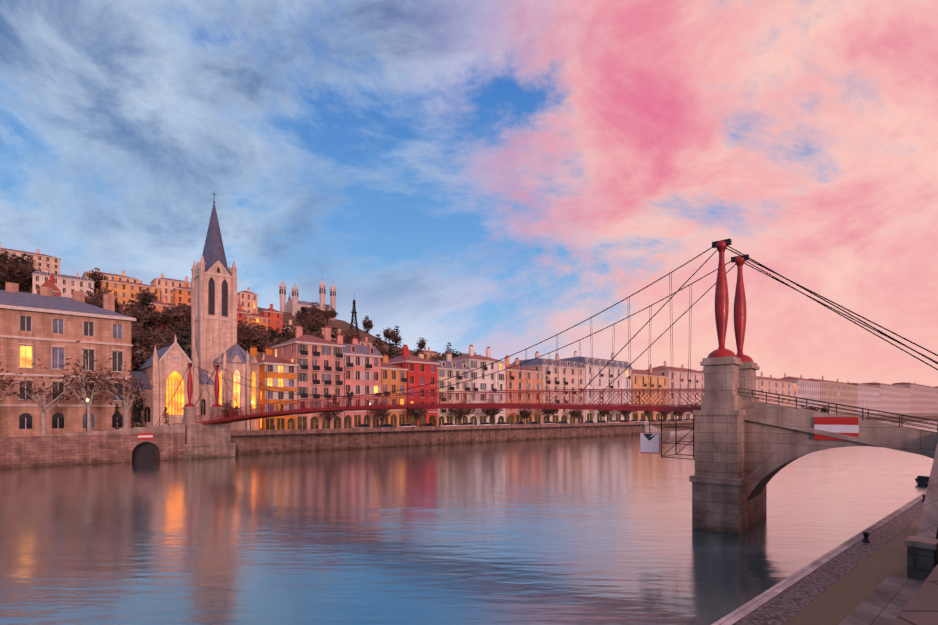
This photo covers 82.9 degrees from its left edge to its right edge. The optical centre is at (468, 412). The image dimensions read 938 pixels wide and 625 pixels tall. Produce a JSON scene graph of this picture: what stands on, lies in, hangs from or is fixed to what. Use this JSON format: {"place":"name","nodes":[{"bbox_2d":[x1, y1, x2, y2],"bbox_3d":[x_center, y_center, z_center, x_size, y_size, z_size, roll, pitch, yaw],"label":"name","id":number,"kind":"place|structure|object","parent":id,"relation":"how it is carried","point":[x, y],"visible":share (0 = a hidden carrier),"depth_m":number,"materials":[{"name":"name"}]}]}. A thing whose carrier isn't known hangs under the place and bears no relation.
{"place":"outdoors","nodes":[
{"label":"outdoors","id":0,"kind":"place"},
{"bbox_2d":[43,407,236,459],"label":"bridge abutment","id":1,"kind":"object","parent":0,"point":[203,441],"visible":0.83,"depth_m":78.20,"materials":[{"name":"grey stone"}]},
{"bbox_2d":[19,284,413,354],"bbox_3d":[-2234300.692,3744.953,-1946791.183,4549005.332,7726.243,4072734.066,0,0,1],"label":"hill terrain","id":2,"kind":"structure","parent":0,"point":[342,325],"depth_m":352.58,"materials":[{"name":"green plant"}]},
{"bbox_2d":[0,272,16,289],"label":"hill tree","id":3,"kind":"object","parent":2,"relation":"on","point":[5,279],"visible":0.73,"depth_m":224.32,"materials":[{"name":"brown plant"}]},
{"bbox_2d":[0,258,32,283],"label":"hill tree","id":4,"kind":"object","parent":2,"relation":"on","point":[17,274],"visible":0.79,"depth_m":227.29,"materials":[{"name":"brown plant"}]},
{"bbox_2d":[15,256,31,291],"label":"hill tree","id":5,"kind":"object","parent":2,"relation":"on","point":[20,259],"visible":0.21,"depth_m":234.06,"materials":[{"name":"brown plant"}]},
{"bbox_2d":[11,258,40,290],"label":"hill tree","id":6,"kind":"object","parent":2,"relation":"on","point":[30,264],"visible":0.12,"depth_m":236.05,"materials":[{"name":"brown plant"}]},
{"bbox_2d":[0,242,60,273],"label":"hill house","id":7,"kind":"structure","parent":2,"relation":"on","point":[43,262],"depth_m":252.18,"materials":[{"name":"paint"}]},
{"bbox_2d":[37,274,60,296],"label":"hill house","id":8,"kind":"structure","parent":2,"relation":"on","point":[51,284],"depth_m":213.17,"materials":[{"name":"paint"}]},
{"bbox_2d":[31,269,94,298],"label":"hill house","id":9,"kind":"structure","parent":2,"relation":"on","point":[66,285],"depth_m":237.48,"materials":[{"name":"paint"}]},
{"bbox_2d":[86,268,108,291],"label":"hill tree","id":10,"kind":"object","parent":2,"relation":"on","point":[98,278],"visible":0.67,"depth_m":252.48,"materials":[{"name":"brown plant"}]},
{"bbox_2d":[86,284,116,300],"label":"hill tree","id":11,"kind":"object","parent":2,"relation":"on","point":[98,292],"visible":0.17,"depth_m":228.47,"materials":[{"name":"brown plant"}]},
{"bbox_2d":[82,267,138,291],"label":"hill house","id":12,"kind":"structure","parent":2,"relation":"on","point":[122,277],"depth_m":265.76,"materials":[{"name":"paint"}]},
{"bbox_2d":[99,276,160,304],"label":"hill house","id":13,"kind":"structure","parent":2,"relation":"on","point":[123,291],"depth_m":255.31,"materials":[{"name":"paint"}]},
{"bbox_2d":[117,304,150,323],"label":"hill tree","id":14,"kind":"object","parent":2,"relation":"on","point":[140,316],"visible":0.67,"depth_m":207.30,"materials":[{"name":"brown plant"}]},
{"bbox_2d":[131,353,140,370],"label":"hill tree","id":15,"kind":"object","parent":2,"relation":"on","point":[134,364],"visible":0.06,"depth_m":121.24,"materials":[{"name":"brown plant"}]},
{"bbox_2d":[131,342,143,360],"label":"hill tree","id":16,"kind":"object","parent":2,"relation":"on","point":[132,351],"visible":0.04,"depth_m":146.82,"materials":[{"name":"brown plant"}]},
{"bbox_2d":[131,322,146,333],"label":"hill tree","id":17,"kind":"object","parent":2,"relation":"on","point":[133,326],"visible":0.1,"depth_m":184.28,"materials":[{"name":"brown plant"}]},
{"bbox_2d":[132,287,156,300],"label":"hill tree","id":18,"kind":"object","parent":2,"relation":"on","point":[151,296],"visible":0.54,"depth_m":256.46,"materials":[{"name":"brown plant"}]},
{"bbox_2d":[141,299,159,330],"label":"hill tree","id":19,"kind":"object","parent":2,"relation":"on","point":[147,304],"visible":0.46,"depth_m":217.11,"materials":[{"name":"brown plant"}]},
{"bbox_2d":[132,323,170,352],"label":"hill tree","id":20,"kind":"object","parent":2,"relation":"on","point":[142,338],"visible":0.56,"depth_m":169.63,"materials":[{"name":"brown plant"}]},
{"bbox_2d":[138,305,167,331],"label":"hill tree","id":21,"kind":"object","parent":2,"relation":"on","point":[159,318],"visible":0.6,"depth_m":217.97,"materials":[{"name":"brown plant"}]},
{"bbox_2d":[144,297,176,330],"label":"hill house","id":22,"kind":"structure","parent":2,"relation":"on","point":[161,304],"depth_m":230.30,"materials":[{"name":"paint"}]},
{"bbox_2d":[135,341,187,367],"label":"hill tree","id":23,"kind":"object","parent":2,"relation":"on","point":[146,351],"visible":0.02,"depth_m":123.80,"materials":[{"name":"brown plant"}]},
{"bbox_2d":[151,338,178,352],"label":"hill tree","id":24,"kind":"object","parent":2,"relation":"on","point":[160,346],"visible":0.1,"depth_m":163.84,"materials":[{"name":"brown plant"}]},
{"bbox_2d":[159,303,174,328],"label":"hill tree","id":25,"kind":"object","parent":2,"relation":"on","point":[166,313],"visible":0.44,"depth_m":224.35,"materials":[{"name":"brown plant"}]},
{"bbox_2d":[145,325,189,346],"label":"hill tree","id":26,"kind":"object","parent":2,"relation":"on","point":[165,335],"visible":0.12,"depth_m":166.39,"materials":[{"name":"brown plant"}]},
{"bbox_2d":[150,274,190,303],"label":"hill house","id":27,"kind":"structure","parent":2,"relation":"on","point":[166,285],"depth_m":271.21,"materials":[{"name":"paint"}]},
{"bbox_2d":[166,303,190,314],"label":"hill tree","id":28,"kind":"object","parent":2,"relation":"on","point":[174,307],"visible":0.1,"depth_m":229.81,"materials":[{"name":"brown plant"}]},
{"bbox_2d":[167,302,190,326],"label":"hill tree","id":29,"kind":"object","parent":2,"relation":"on","point":[173,316],"visible":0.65,"depth_m":221.28,"materials":[{"name":"brown plant"}]},
{"bbox_2d":[170,284,190,305],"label":"hill house","id":30,"kind":"structure","parent":2,"relation":"on","point":[181,294],"depth_m":240.59,"materials":[{"name":"paint"}]},
{"bbox_2d":[179,327,190,342],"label":"hill tree","id":31,"kind":"object","parent":2,"relation":"on","point":[186,335],"visible":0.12,"depth_m":161.05,"materials":[{"name":"brown plant"}]},
{"bbox_2d":[237,304,250,326],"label":"hill house","id":32,"kind":"structure","parent":2,"relation":"on","point":[241,313],"depth_m":242.14,"materials":[{"name":"paint"}]},
{"bbox_2d":[237,321,254,344],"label":"hill tree","id":33,"kind":"object","parent":2,"relation":"on","point":[244,330],"visible":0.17,"depth_m":215.95,"materials":[{"name":"brown plant"}]},
{"bbox_2d":[237,287,257,312],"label":"hill house","id":34,"kind":"structure","parent":2,"relation":"on","point":[248,300],"depth_m":312.76,"materials":[{"name":"paint"}]},
{"bbox_2d":[239,322,259,347],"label":"hill tree","id":35,"kind":"object","parent":2,"relation":"on","point":[251,334],"visible":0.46,"depth_m":217.37,"materials":[{"name":"brown plant"}]},
{"bbox_2d":[242,309,268,350],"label":"hill house","id":36,"kind":"structure","parent":2,"relation":"on","point":[259,319],"depth_m":241.50,"materials":[{"name":"paint"}]},
{"bbox_2d":[248,326,268,351],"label":"hill tree","id":37,"kind":"object","parent":2,"relation":"on","point":[260,337],"visible":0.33,"depth_m":221.24,"materials":[{"name":"brown plant"}]},
{"bbox_2d":[248,319,268,351],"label":"hill tree","id":38,"kind":"object","parent":2,"relation":"on","point":[252,323],"visible":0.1,"depth_m":236.41,"materials":[{"name":"brown plant"}]},
{"bbox_2d":[258,304,283,335],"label":"hill house","id":39,"kind":"structure","parent":2,"relation":"on","point":[275,319],"depth_m":247.92,"materials":[{"name":"paint"}]},
{"bbox_2d":[259,333,292,345],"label":"hill tree","id":40,"kind":"object","parent":2,"relation":"on","point":[281,337],"visible":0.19,"depth_m":217.95,"materials":[{"name":"brown plant"}]},
{"bbox_2d":[276,321,295,338],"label":"hill tree","id":41,"kind":"object","parent":2,"relation":"on","point":[292,332],"visible":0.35,"depth_m":249.36,"materials":[{"name":"brown plant"}]},
{"bbox_2d":[294,312,316,324],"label":"hill tree","id":42,"kind":"object","parent":2,"relation":"on","point":[301,317],"visible":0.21,"depth_m":288.48,"materials":[{"name":"brown plant"}]},
{"bbox_2d":[279,277,335,319],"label":"basilica","id":43,"kind":"structure","parent":2,"relation":"on","point":[293,304],"depth_m":349.72,"materials":[{"name":"stone"}]},
{"bbox_2d":[306,305,324,319],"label":"hill tree","id":44,"kind":"object","parent":2,"relation":"on","point":[317,310],"visible":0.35,"depth_m":317.58,"materials":[{"name":"brown plant"}]},
{"bbox_2d":[305,315,328,330],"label":"hill tree","id":45,"kind":"object","parent":2,"relation":"on","point":[319,323],"visible":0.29,"depth_m":287.99,"materials":[{"name":"brown plant"}]},
{"bbox_2d":[319,305,338,325],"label":"hill tree","id":46,"kind":"object","parent":2,"relation":"on","point":[329,314],"visible":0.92,"depth_m":338.54,"materials":[{"name":"brown plant"}]},
{"bbox_2d":[339,327,362,343],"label":"hill tree","id":47,"kind":"object","parent":2,"relation":"on","point":[350,335],"visible":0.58,"depth_m":282.54,"materials":[{"name":"brown plant"}]},
{"bbox_2d":[350,300,358,333],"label":"lattice tower","id":48,"kind":"structure","parent":2,"relation":"on","point":[353,311],"depth_m":354.43,"materials":[{"name":"metal"}]},
{"bbox_2d":[358,337,375,346],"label":"hill house","id":49,"kind":"structure","parent":2,"relation":"on","point":[365,342],"depth_m":304.56,"materials":[{"name":"paint"}]},
{"bbox_2d":[383,328,397,342],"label":"hill tree","id":50,"kind":"object","parent":2,"relation":"on","point":[392,333],"visible":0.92,"depth_m":391.15,"materials":[{"name":"brown plant"}]},
{"bbox_2d":[416,337,427,349],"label":"hill tree","id":51,"kind":"object","parent":2,"relation":"on","point":[421,344],"visible":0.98,"depth_m":397.11,"materials":[{"name":"brown plant"}]},
{"bbox_2d":[420,347,439,359],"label":"hill house","id":52,"kind":"structure","parent":2,"relation":"on","point":[429,353],"depth_m":340.90,"materials":[{"name":"paint"}]},
{"bbox_2d":[271,325,344,428],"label":"quay house","id":53,"kind":"structure","parent":0,"point":[319,361],"depth_m":110.05,"materials":[{"name":"paint"}]},
{"bbox_2d":[0,420,936,624],"bbox_3d":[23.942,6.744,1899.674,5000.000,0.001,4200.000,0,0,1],"label":"river","id":54,"kind":"structure","parent":0,"point":[585,531],"depth_m":29.16,"materials":[{"name":"liquid"}]},
{"bbox_2d":[915,476,929,485],"bbox_3d":[43.283,6.444,50.354,3.600,0.800,1.496,0,0,-42],"label":"moored dinghy","id":55,"kind":"object","parent":54,"relation":"on","point":[922,480],"visible":0.54,"depth_m":50.13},
{"bbox_2d":[0,416,937,468],"bbox_3d":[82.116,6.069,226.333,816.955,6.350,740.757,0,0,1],"label":"quay wall","id":56,"kind":"structure","parent":0,"point":[35,451],"depth_m":91.16,"materials":[{"name":"grey stone"}]},
{"bbox_2d":[0,362,24,400],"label":"quay tree","id":57,"kind":"object","parent":56,"relation":"on","point":[2,382],"visible":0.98,"depth_m":74.05,"materials":[{"name":"brown plant"}]},
{"bbox_2d":[15,359,87,435],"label":"quay tree","id":58,"kind":"object","parent":56,"relation":"on","point":[44,406],"visible":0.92,"depth_m":76.67,"materials":[{"name":"brown plant"}]},
{"bbox_2d":[0,282,135,436],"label":"building","id":59,"kind":"structure","parent":56,"relation":"on","point":[46,327],"depth_m":82.18,"materials":[{"name":"stone"}]},
{"bbox_2d":[50,340,121,431],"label":"quay tree","id":60,"kind":"object","parent":56,"relation":"on","point":[86,394],"visible":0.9,"depth_m":79.44,"materials":[{"name":"brown plant"}]},
{"bbox_2d":[113,404,119,428],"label":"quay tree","id":61,"kind":"object","parent":56,"relation":"on","point":[116,412],"visible":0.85,"depth_m":85.83,"materials":[{"name":"brown plant"}]},
{"bbox_2d":[90,359,153,427],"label":"quay tree","id":62,"kind":"object","parent":56,"relation":"on","point":[126,403],"visible":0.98,"depth_m":82.14,"materials":[{"name":"brown plant"}]},
{"bbox_2d":[129,389,142,427],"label":"quay tree","id":63,"kind":"object","parent":56,"relation":"on","point":[136,403],"visible":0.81,"depth_m":86.50,"materials":[{"name":"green plant"}]},
{"bbox_2d":[138,397,145,426],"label":"quay tree","id":64,"kind":"object","parent":56,"relation":"on","point":[141,407],"visible":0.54,"depth_m":87.99,"materials":[{"name":"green plant"}]},
{"bbox_2d":[138,433,152,439],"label":"navigation sign","id":65,"kind":"object","parent":56,"relation":"attached to","point":[145,436],"visible":1,"depth_m":73.19,"materials":[{"name":"red metal"}]},
{"bbox_2d":[131,193,264,430],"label":"church","id":66,"kind":"structure","parent":56,"relation":"on","point":[213,310],"depth_m":102.23,"materials":[{"name":"stone"}]},
{"bbox_2d":[222,400,239,417],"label":"quay tree","id":67,"kind":"object","parent":56,"relation":"on","point":[226,406],"visible":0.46,"depth_m":94.56,"materials":[{"name":"brown plant"}]},
{"bbox_2d":[250,346,298,429],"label":"quay house","id":68,"kind":"structure","parent":56,"relation":"on","point":[277,372],"depth_m":104.64,"materials":[{"name":"paint"}]},
{"bbox_2d":[319,402,340,428],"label":"quay tree","id":69,"kind":"object","parent":56,"relation":"on","point":[329,416],"visible":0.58,"depth_m":104.49,"materials":[{"name":"brown plant"}]},
{"bbox_2d":[86,398,624,431],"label":"street lamps","id":70,"kind":"object","parent":56,"relation":"on","point":[87,399],"visible":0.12,"depth_m":87.62,"materials":[{"name":"black metal"}]},
{"bbox_2d":[337,334,382,427],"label":"quay house","id":71,"kind":"structure","parent":56,"relation":"on","point":[361,370],"depth_m":116.34,"materials":[{"name":"paint"}]},
{"bbox_2d":[370,399,391,423],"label":"quay tree","id":72,"kind":"object","parent":56,"relation":"on","point":[382,414],"visible":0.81,"depth_m":111.98,"materials":[{"name":"brown plant"}]},
{"bbox_2d":[379,354,407,426],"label":"quay house","id":73,"kind":"structure","parent":56,"relation":"on","point":[393,378],"depth_m":122.20,"materials":[{"name":"paint"}]},
{"bbox_2d":[388,344,438,425],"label":"quay house","id":74,"kind":"structure","parent":56,"relation":"on","point":[421,371],"depth_m":127.56,"materials":[{"name":"paint"}]},
{"bbox_2d":[406,402,426,425],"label":"quay tree","id":75,"kind":"object","parent":56,"relation":"on","point":[417,413],"visible":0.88,"depth_m":117.78,"materials":[{"name":"brown plant"}]},
{"bbox_2d":[418,352,470,425],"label":"quay house","id":76,"kind":"structure","parent":56,"relation":"on","point":[448,368],"depth_m":133.31,"materials":[{"name":"paint"}]},
{"bbox_2d":[448,400,474,424],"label":"quay tree","id":77,"kind":"object","parent":56,"relation":"on","point":[460,413],"visible":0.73,"depth_m":126.84,"materials":[{"name":"brown plant"}]},
{"bbox_2d":[444,345,506,424],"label":"quay house","id":78,"kind":"structure","parent":56,"relation":"on","point":[473,361],"depth_m":141.16,"materials":[{"name":"paint"}]},
{"bbox_2d":[481,399,503,424],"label":"quay tree","id":79,"kind":"object","parent":56,"relation":"on","point":[491,413],"visible":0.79,"depth_m":132.94,"materials":[{"name":"brown plant"}]},
{"bbox_2d":[518,409,534,419],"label":"quay tree","id":80,"kind":"object","parent":56,"relation":"on","point":[527,413],"visible":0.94,"depth_m":140.41,"materials":[{"name":"brown plant"}]},
{"bbox_2d":[541,401,560,420],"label":"quay tree","id":81,"kind":"object","parent":56,"relation":"on","point":[548,412],"visible":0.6,"depth_m":146.93,"materials":[{"name":"brown plant"}]},
{"bbox_2d":[566,410,583,422],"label":"quay tree","id":82,"kind":"object","parent":56,"relation":"on","point":[574,414],"visible":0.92,"depth_m":156.89,"materials":[{"name":"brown plant"}]},
{"bbox_2d":[595,410,612,419],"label":"quay tree","id":83,"kind":"object","parent":56,"relation":"on","point":[603,413],"visible":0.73,"depth_m":165.63,"materials":[{"name":"brown plant"}]},
{"bbox_2d":[809,376,857,416],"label":"house","id":84,"kind":"structure","parent":56,"relation":"on","point":[837,392],"depth_m":349.73,"materials":[{"name":"paint"}]},
{"bbox_2d":[860,381,910,416],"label":"house","id":85,"kind":"structure","parent":56,"relation":"on","point":[895,399],"depth_m":453.83,"materials":[{"name":"paint"}]},
{"bbox_2d":[892,382,937,415],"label":"house","id":86,"kind":"structure","parent":56,"relation":"on","point":[924,400],"depth_m":536.46,"materials":[{"name":"paint"}]},
{"bbox_2d":[0,0,937,386],"label":"sky","id":87,"kind":"structure","parent":0,"point":[499,175],"materials":[{"name":"blue"}]},
{"bbox_2d":[505,355,543,424],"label":"quay house","id":88,"kind":"structure","parent":0,"point":[515,379],"depth_m":150.32,"materials":[{"name":"paint"}]},
{"bbox_2d":[156,245,937,424],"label":"suspension cables","id":89,"kind":"object","parent":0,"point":[821,303],"visible":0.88,"depth_m":35.68,"materials":[{"name":"grey metal"}]},
{"bbox_2d":[200,404,700,424],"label":"bridge deck","id":90,"kind":"structure","parent":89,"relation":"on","point":[476,406],"depth_m":45.38,"materials":[{"name":"red paint"}]},
{"bbox_2d":[198,388,703,422],"bbox_3d":[-12.266,-0.098,56.872,73.199,3.475,2.999,0,0,41],"label":"bridge lattice railing","id":91,"kind":"object","parent":90,"relation":"on","point":[663,390],"visible":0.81,"depth_m":43.18,"materials":[{"name":"red metal"}]},
{"bbox_2d":[640,411,694,459],"bbox_3d":[13.352,1.364,34.690,3.412,3.079,2.852,0,0,41],"label":"gantry sign","id":92,"kind":"object","parent":90,"relation":"attached to","point":[649,442],"visible":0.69,"depth_m":34.28,"materials":[{"name":"metal"}]},
{"bbox_2d":[512,351,585,422],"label":"quay house","id":93,"kind":"structure","parent":0,"point":[571,373],"depth_m":161.55,"materials":[{"name":"paint"}]},
{"bbox_2d":[559,351,632,421],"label":"quay house","id":94,"kind":"structure","parent":0,"point":[603,379],"depth_m":176.75,"materials":[{"name":"paint"}]},
{"bbox_2d":[631,365,669,420],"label":"quay house","id":95,"kind":"structure","parent":0,"point":[641,379],"depth_m":194.73,"materials":[{"name":"paint"}]},
{"bbox_2d":[645,361,703,419],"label":"quay house","id":96,"kind":"structure","parent":0,"point":[680,377],"depth_m":212.18,"materials":[{"name":"paint"}]},
{"bbox_2d":[758,372,798,407],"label":"quay house","id":97,"kind":"structure","parent":0,"point":[770,384],"depth_m":279.13,"materials":[{"name":"paint"}]},
{"bbox_2d":[780,373,820,411],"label":"house","id":98,"kind":"structure","parent":0,"point":[808,389],"depth_m":309.14,"materials":[{"name":"paint"}]},
{"bbox_2d":[689,356,937,534],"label":"bridge pier","id":99,"kind":"structure","parent":0,"point":[748,448],"depth_m":29.87,"materials":[{"name":"grey stone"}]},
{"bbox_2d":[184,239,752,406],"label":"bridge pylons","id":100,"kind":"object","parent":99,"relation":"on","point":[721,302],"visible":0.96,"depth_m":33.32,"materials":[{"name":"red metal"}]},
{"bbox_2d":[814,417,858,440],"bbox_3d":[18.969,0.831,27.477,1.900,1.200,0.055,0,0,41],"label":"sign","id":101,"kind":"object","parent":99,"relation":"attached to","point":[849,426],"visible":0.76,"depth_m":27.44,"materials":[{"name":"red metal"}]},
{"bbox_2d":[738,388,937,431],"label":"approach railing","id":102,"kind":"object","parent":99,"relation":"on","point":[862,415],"visible":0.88,"depth_m":28.64,"materials":[{"name":"metal"}]},
{"bbox_2d":[712,492,925,624],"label":"quay walkway","id":103,"kind":"structure","parent":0,"point":[878,587],"depth_m":18.67,"materials":[{"name":"grey stone"}]},
{"bbox_2d":[862,495,924,542],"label":"mooring bollards","id":104,"kind":"object","parent":103,"relation":"on","point":[866,535],"visible":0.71,"depth_m":25.15,"materials":[{"name":"metal"}]},
{"bbox_2d":[891,564,937,624],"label":"pavement","id":105,"kind":"structure","parent":103,"relation":"on","point":[921,607],"depth_m":2.86,"materials":[{"name":"stone"}]},
{"bbox_2d":[904,443,937,580],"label":"stone parapet wall","id":106,"kind":"structure","parent":103,"relation":"on","point":[922,553],"depth_m":19.86,"materials":[{"name":"stone"}]},
{"bbox_2d":[847,381,880,416],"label":"building","id":107,"kind":"structure","parent":0,"point":[868,396],"depth_m":397.57,"materials":[{"name":"paint"}]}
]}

